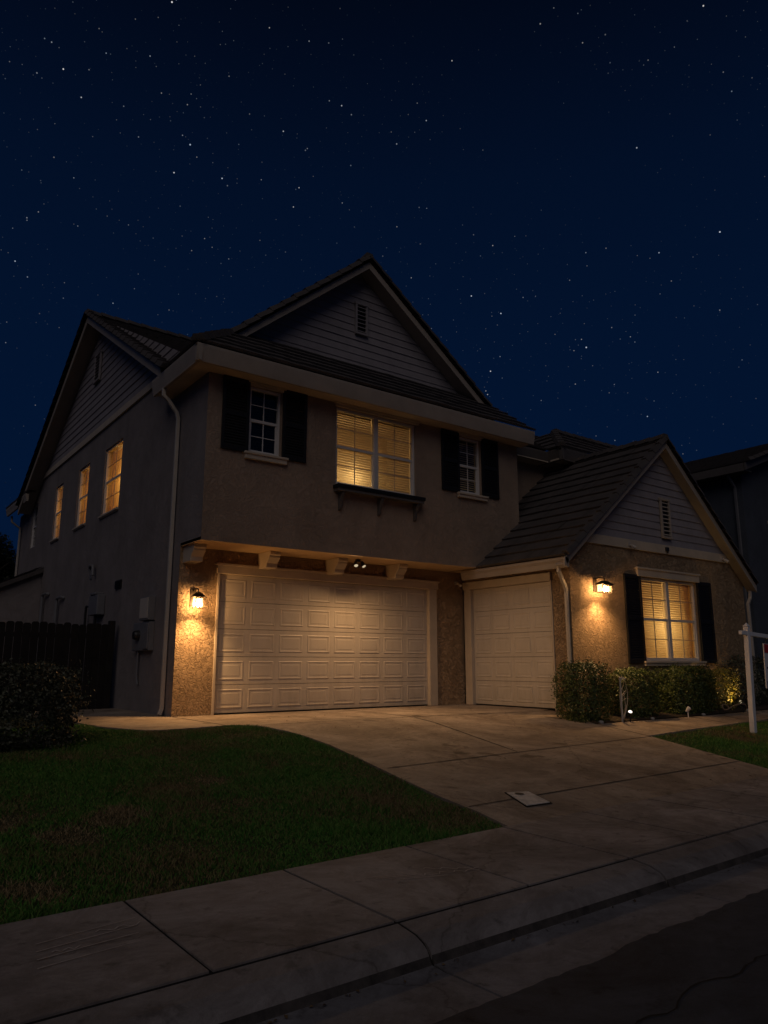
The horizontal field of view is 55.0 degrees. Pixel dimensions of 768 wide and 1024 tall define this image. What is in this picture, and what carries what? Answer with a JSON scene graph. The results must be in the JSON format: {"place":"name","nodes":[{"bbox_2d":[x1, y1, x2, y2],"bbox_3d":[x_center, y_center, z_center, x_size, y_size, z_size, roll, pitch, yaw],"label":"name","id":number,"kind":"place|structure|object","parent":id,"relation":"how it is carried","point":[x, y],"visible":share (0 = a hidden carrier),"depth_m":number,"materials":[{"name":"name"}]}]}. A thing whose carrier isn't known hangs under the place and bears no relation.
{"place":"outdoors","nodes":[
{"label":"outdoors","id":0,"kind":"place"},
{"bbox_2d":[36,917,139,968],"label":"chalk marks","id":1,"kind":"object","parent":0,"point":[84,946],"visible":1,"depth_m":3.69},
{"bbox_2d":[0,714,502,924],"bbox_3d":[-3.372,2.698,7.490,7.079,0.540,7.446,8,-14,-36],"label":"lawn grass","id":2,"kind":"structure","parent":0,"point":[270,737],"depth_m":6.59,"materials":[{"name":"green plant"}]},
{"bbox_2d":[0,657,96,751],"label":"clipped hedge","id":3,"kind":"object","parent":2,"relation":"on","point":[65,709],"visible":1,"depth_m":8.60,"materials":[{"name":"green plant"}]},
{"bbox_2d":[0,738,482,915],"bbox_3d":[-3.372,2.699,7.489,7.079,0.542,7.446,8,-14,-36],"label":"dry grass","id":4,"kind":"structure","parent":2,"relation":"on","point":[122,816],"depth_m":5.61,"materials":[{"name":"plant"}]},
{"bbox_2d":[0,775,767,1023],"bbox_3d":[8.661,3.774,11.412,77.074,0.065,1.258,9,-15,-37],"label":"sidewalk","id":5,"kind":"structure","parent":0,"point":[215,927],"depth_m":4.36,"materials":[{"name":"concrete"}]},
{"bbox_2d":[0,0,767,561],"label":"sky","id":6,"kind":"structure","parent":0,"point":[571,196],"materials":[{"name":"blue"}]},
{"bbox_2d":[14,688,767,723],"bbox_3d":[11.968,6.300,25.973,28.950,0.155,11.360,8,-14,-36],"label":"planting bed","id":7,"kind":"object","parent":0,"point":[615,717],"visible":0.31,"depth_m":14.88,"materials":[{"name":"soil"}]},
{"bbox_2d":[0,533,16,580],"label":"leafy tree","id":8,"kind":"object","parent":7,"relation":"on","point":[7,564],"visible":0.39,"depth_m":31.62,"materials":[{"name":"green plant"}]},
{"bbox_2d":[0,621,115,713],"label":"board fence","id":9,"kind":"object","parent":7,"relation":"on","point":[66,635],"visible":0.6,"depth_m":14.75,"materials":[{"name":"brown wood"}]},
{"bbox_2d":[0,252,758,716],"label":"two storey house","id":10,"kind":"structure","parent":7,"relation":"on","point":[266,478],"depth_m":15.59,"materials":[{"name":"beige paint"}]},
{"bbox_2d":[31,505,37,547],"bbox_3d":[-10.808,0.516,23.961,0.965,1.400,0.750,8,-14,-36],"label":"window","id":11,"kind":"structure","parent":10,"relation":"in","point":[36,507],"depth_m":23.96,"materials":[{"name":"white glass"}]},
{"bbox_2d":[33,592,49,690],"bbox_3d":[-9.626,3.696,20.693,0.129,2.858,0.597,8,-14,-36],"label":"utility pipe","id":12,"kind":"object","parent":10,"relation":"attached to","point":[41,606],"visible":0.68,"depth_m":21.01,"materials":[{"name":"grey metal"}]},
{"bbox_2d":[53,484,62,538],"bbox_3d":[-8.976,0.070,21.531,0.965,1.600,0.840,8,-14,-36],"label":"window","id":13,"kind":"structure","parent":10,"relation":"in","point":[60,490],"depth_m":21.56,"materials":[{"name":"yellow glass"}]},
{"bbox_2d":[52,595,64,661],"bbox_3d":[-8.583,3.522,19.294,0.129,2.638,0.597,8,-14,-36],"label":"utility pipe","id":14,"kind":"object","parent":10,"relation":"attached to","point":[56,607],"visible":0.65,"depth_m":19.61,"materials":[{"name":"grey metal"}]},
{"bbox_2d":[76,464,89,526],"bbox_3d":[-7.427,-0.349,19.486,0.965,1.600,1.000,8,-14,-36],"label":"window","id":15,"kind":"structure","parent":10,"relation":"in","point":[84,478],"depth_m":19.61,"materials":[{"name":"yellow glass"}]},
{"bbox_2d":[88,564,93,578],"bbox_3d":[-6.914,1.395,17.423,0.114,0.335,0.570,6,-13,-25],"label":"exhaust hood","id":16,"kind":"object","parent":10,"relation":"attached to","point":[91,569],"visible":1,"depth_m":17.28,"materials":[{"name":"grey metal"}]},
{"bbox_2d":[83,592,105,624],"bbox_3d":[-6.641,3.071,16.645,0.198,2.460,1.196,8,-14,-36],"label":"gas meter","id":17,"kind":"object","parent":10,"relation":"attached to","point":[96,607],"visible":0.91,"depth_m":16.48,"materials":[{"name":"grey metal"}]},
{"bbox_2d":[103,439,122,513],"bbox_3d":[-5.928,-0.730,17.502,0.965,1.650,1.330,8,-14,-36],"label":"window","id":18,"kind":"structure","parent":10,"relation":"in","point":[114,454],"depth_m":17.69,"materials":[{"name":"yellow glass"}]},
{"bbox_2d":[114,579,121,588],"bbox_3d":[-5.692,1.545,15.772,0.058,0.180,0.400,8,-14,-36],"label":"wall vent","id":19,"kind":"object","parent":10,"relation":"attached to","point":[118,584],"depth_m":15.71,"materials":[{"name":"black metal"}]},
{"bbox_2d":[132,621,154,684],"bbox_3d":[-4.622,2.675,13.949,0.198,1.166,0.920,8,-14,-36],"label":"meter panel","id":20,"kind":"object","parent":10,"relation":"attached to","point":[143,636],"visible":1,"depth_m":13.94,"materials":[{"name":"grey metal"}]},
{"bbox_2d":[139,596,155,620],"bbox_3d":[-4.486,1.827,13.984,0.140,0.450,0.500,8,-14,-36],"label":"breaker box","id":21,"kind":"object","parent":10,"relation":"attached to","point":[147,608],"visible":1,"depth_m":13.82,"materials":[{"name":"grey metal"}]},
{"bbox_2d":[190,588,205,608],"bbox_3d":[-3.311,1.520,13.033,0.195,0.370,0.333,8,-14,-36],"label":"wall lantern","id":22,"kind":"object","parent":10,"relation":"attached to","point":[194,594],"depth_m":12.97,"materials":[{"name":"brown metal"}]},
{"bbox_2d":[248,387,280,455],"bbox_3d":[-2.494,-1.574,13.999,0.640,1.260,0.965,8,-14,-36],"label":"window","id":23,"kind":"structure","parent":10,"relation":"in","point":[264,421],"depth_m":13.74,"materials":[{"name":"glass"}]},
{"bbox_2d":[214,574,427,714],"bbox_3d":[-1.079,2.664,14.837,5.035,2.528,0.109,8,-14,-36],"label":"garage door","id":24,"kind":"structure","parent":10,"relation":"in","point":[284,645],"depth_m":14.59,"materials":[{"name":"beige paint"}]},
{"bbox_2d":[354,559,365,567],"bbox_3d":[-0.507,1.030,14.809,0.278,0.166,0.171,8,-14,-36],"label":"flood light","id":25,"kind":"object","parent":10,"relation":"attached to","point":[363,565],"visible":1,"depth_m":14.79,"materials":[{"name":"black metal"}]},
{"bbox_2d":[335,407,414,495],"bbox_3d":[-0.446,-1.113,15.456,2.000,1.580,0.965,8,-14,-36],"label":"window","id":26,"kind":"structure","parent":10,"relation":"in","point":[373,452],"depth_m":15.26,"materials":[{"name":"yellow glass"}]},
{"bbox_2d":[459,437,479,494],"bbox_3d":[1.618,-0.943,16.984,0.640,1.300,0.965,8,-14,-36],"label":"window","id":27,"kind":"structure","parent":10,"relation":"in","point":[469,453],"depth_m":16.75,"materials":[{"name":"glass"}]},
{"bbox_2d":[473,581,555,708],"bbox_3d":[2.772,2.835,15.747,0.107,2.558,2.390,8,-14,-36],"label":"garage door","id":28,"kind":"structure","parent":10,"relation":"in","point":[514,666],"depth_m":15.66,"materials":[{"name":"beige paint"}]},
{"bbox_2d":[593,577,613,593],"bbox_3d":[4.397,1.476,14.926,0.350,0.335,0.333,8,-14,-36],"label":"wall lantern","id":29,"kind":"object","parent":10,"relation":"attached to","point":[604,583],"depth_m":14.85,"materials":[{"name":"brown metal"}]},
{"bbox_2d":[641,578,699,660],"bbox_3d":[6.101,2.501,16.878,2.140,1.790,0.965,8,-14,-36],"label":"window","id":30,"kind":"structure","parent":10,"relation":"in","point":[670,626],"depth_m":16.65,"materials":[{"name":"glass"}]},
{"bbox_2d":[219,848,767,1023],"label":"curb face","id":31,"kind":"object","parent":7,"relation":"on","point":[316,998],"visible":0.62,"depth_m":3.93},
{"bbox_2d":[257,855,767,1023],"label":"gutter","id":32,"kind":"object","parent":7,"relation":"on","point":[427,995],"visible":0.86,"depth_m":3.82,"materials":[{"name":"concrete"}]},
{"bbox_2d":[550,656,617,723],"bbox_3d":[3.657,3.271,13.591,1.177,1.216,0.877,8,-14,-36],"label":"clipped shrub","id":33,"kind":"object","parent":7,"relation":"on","point":[579,713],"visible":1,"depth_m":13.38,"materials":[{"name":"green plant"}]},
{"bbox_2d":[619,677,625,721],"bbox_3d":[4.410,3.447,13.588,0.143,0.817,0.044,2,-12,-11],"label":"standing pipe","id":34,"kind":"object","parent":7,"relation":"on","point":[620,678],"visible":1,"depth_m":13.57,"materials":[{"name":"grey metal"}]},
{"bbox_2d":[619,679,627,719],"bbox_3d":[4.441,3.475,13.781,0.244,0.806,0.101,8,-14,-36],"label":"bare shrub","id":35,"kind":"object","parent":7,"relation":"on","point":[624,715],"visible":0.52,"depth_m":13.77,"materials":[{"name":"brown plant"}]},
{"bbox_2d":[605,664,662,717],"bbox_3d":[4.896,3.524,14.491,1.211,1.061,0.870,8,-14,-36],"label":"clipped shrub","id":36,"kind":"object","parent":7,"relation":"on","point":[638,676],"visible":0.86,"depth_m":14.29,"materials":[{"name":"green plant"}]},
{"bbox_2d":[651,663,721,714],"bbox_3d":[6.364,3.732,15.592,1.781,1.098,0.854,8,-14,-36],"label":"clipped shrub","id":37,"kind":"object","parent":7,"relation":"on","point":[672,694],"visible":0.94,"depth_m":15.30,"materials":[{"name":"green plant"}]},
{"bbox_2d":[696,664,742,709],"bbox_3d":[7.524,3.941,16.565,1.490,1.036,0.648,8,-14,-36],"label":"clipped shrub","id":38,"kind":"object","parent":7,"relation":"on","point":[730,691],"visible":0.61,"depth_m":16.44,"materials":[{"name":"green plant"}]},
{"bbox_2d":[685,443,767,691],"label":"neighbour house","id":39,"kind":"structure","parent":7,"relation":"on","point":[733,485],"depth_m":24.93,"materials":[{"name":"paint"}]},
{"bbox_2d":[721,703,746,710],"bbox_3d":[7.621,4.229,16.013,0.984,0.152,0.147,8,-14,-36],"label":"garden hose","id":40,"kind":"object","parent":7,"relation":"on","point":[729,708],"visible":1,"depth_m":15.88,"materials":[{"name":"green rubber"}]},
{"bbox_2d":[714,651,767,705],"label":"loose shrub","id":41,"kind":"object","parent":7,"relation":"on","point":[760,680],"visible":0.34,"depth_m":17.48,"materials":[{"name":"green plant"}]},
{"bbox_2d":[25,821,767,1023],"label":"joint bed","id":42,"kind":"object","parent":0,"point":[124,997],"depth_m":3.80,"materials":[{"name":"grey concrete"}]},
{"bbox_2d":[34,822,767,1023],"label":"curb","id":43,"kind":"structure","parent":42,"relation":"on","point":[224,996],"depth_m":3.77,"materials":[{"name":"concrete"}]},
{"bbox_2d":[27,704,767,826],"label":"driveway","id":44,"kind":"structure","parent":0,"point":[383,742],"depth_m":10.04,"materials":[{"name":"concrete"}]},
{"bbox_2d":[266,711,531,724],"bbox_3d":[0.678,3.532,12.736,6.401,0.020,0.089,8,-14,-35],"label":"driveway joint","id":45,"kind":"object","parent":44,"relation":"on","point":[395,717],"visible":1,"depth_m":12.31,"materials":[{"name":"grey concrete"}]},
{"bbox_2d":[345,709,516,751],"bbox_3d":[0.593,3.571,12.306,0.242,0.268,5.414,6,-13,-28],"label":"driveway joint","id":46,"kind":"object","parent":44,"relation":"on","point":[454,729],"visible":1,"depth_m":11.33,"materials":[{"name":"grey concrete"}]},
{"bbox_2d":[267,706,762,1023],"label":"leaf litter","id":47,"kind":"object","parent":44,"relation":"on","point":[286,1016],"visible":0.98,"depth_m":4.09,"materials":[{"name":"brown plant"}]},
{"bbox_2d":[390,736,649,767],"bbox_3d":[2.172,3.274,10.184,5.569,0.016,0.035,10,-15,-39],"label":"driveway joint","id":48,"kind":"object","parent":44,"relation":"on","point":[514,752],"visible":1,"depth_m":9.83,"materials":[{"name":"grey concrete"}]},
{"bbox_2d":[504,791,551,806],"bbox_3d":[1.430,2.851,7.348,0.340,0.056,0.542,4,-12,-19],"label":"water meter box","id":49,"kind":"object","parent":44,"relation":"on","point":[527,798],"visible":1,"depth_m":7.31,"materials":[{"name":"grey concrete"}]},
{"bbox_2d":[472,761,736,805],"bbox_3d":[2.829,3.094,8.538,5.193,0.004,0.026,9,-15,-38],"label":"driveway joint","id":50,"kind":"object","parent":44,"relation":"on","point":[604,783],"visible":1,"depth_m":8.25,"materials":[{"name":"grey concrete"}]},
{"bbox_2d":[433,888,767,1023],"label":"road","id":51,"kind":"structure","parent":0,"point":[659,972],"depth_m":3.48,"materials":[{"name":"black asphalt"}]},
{"bbox_2d":[635,954,767,1023],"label":"road crack","id":52,"kind":"object","parent":51,"relation":"on","point":[693,985],"visible":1,"depth_m":3.44,"materials":[{"name":"black asphalt"}]},
{"bbox_2d":[652,720,767,768],"bbox_3d":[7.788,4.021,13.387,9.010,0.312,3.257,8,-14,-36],"label":"lawn grass","id":53,"kind":"structure","parent":0,"point":[729,740],"depth_m":11.95,"materials":[{"name":"green plant"}]},
{"bbox_2d":[739,623,767,732],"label":"yard sign","id":54,"kind":"object","parent":53,"relation":"on","point":[746,633],"visible":0.95,"depth_m":13.40,"materials":[{"name":"white plastic"}]}
]}

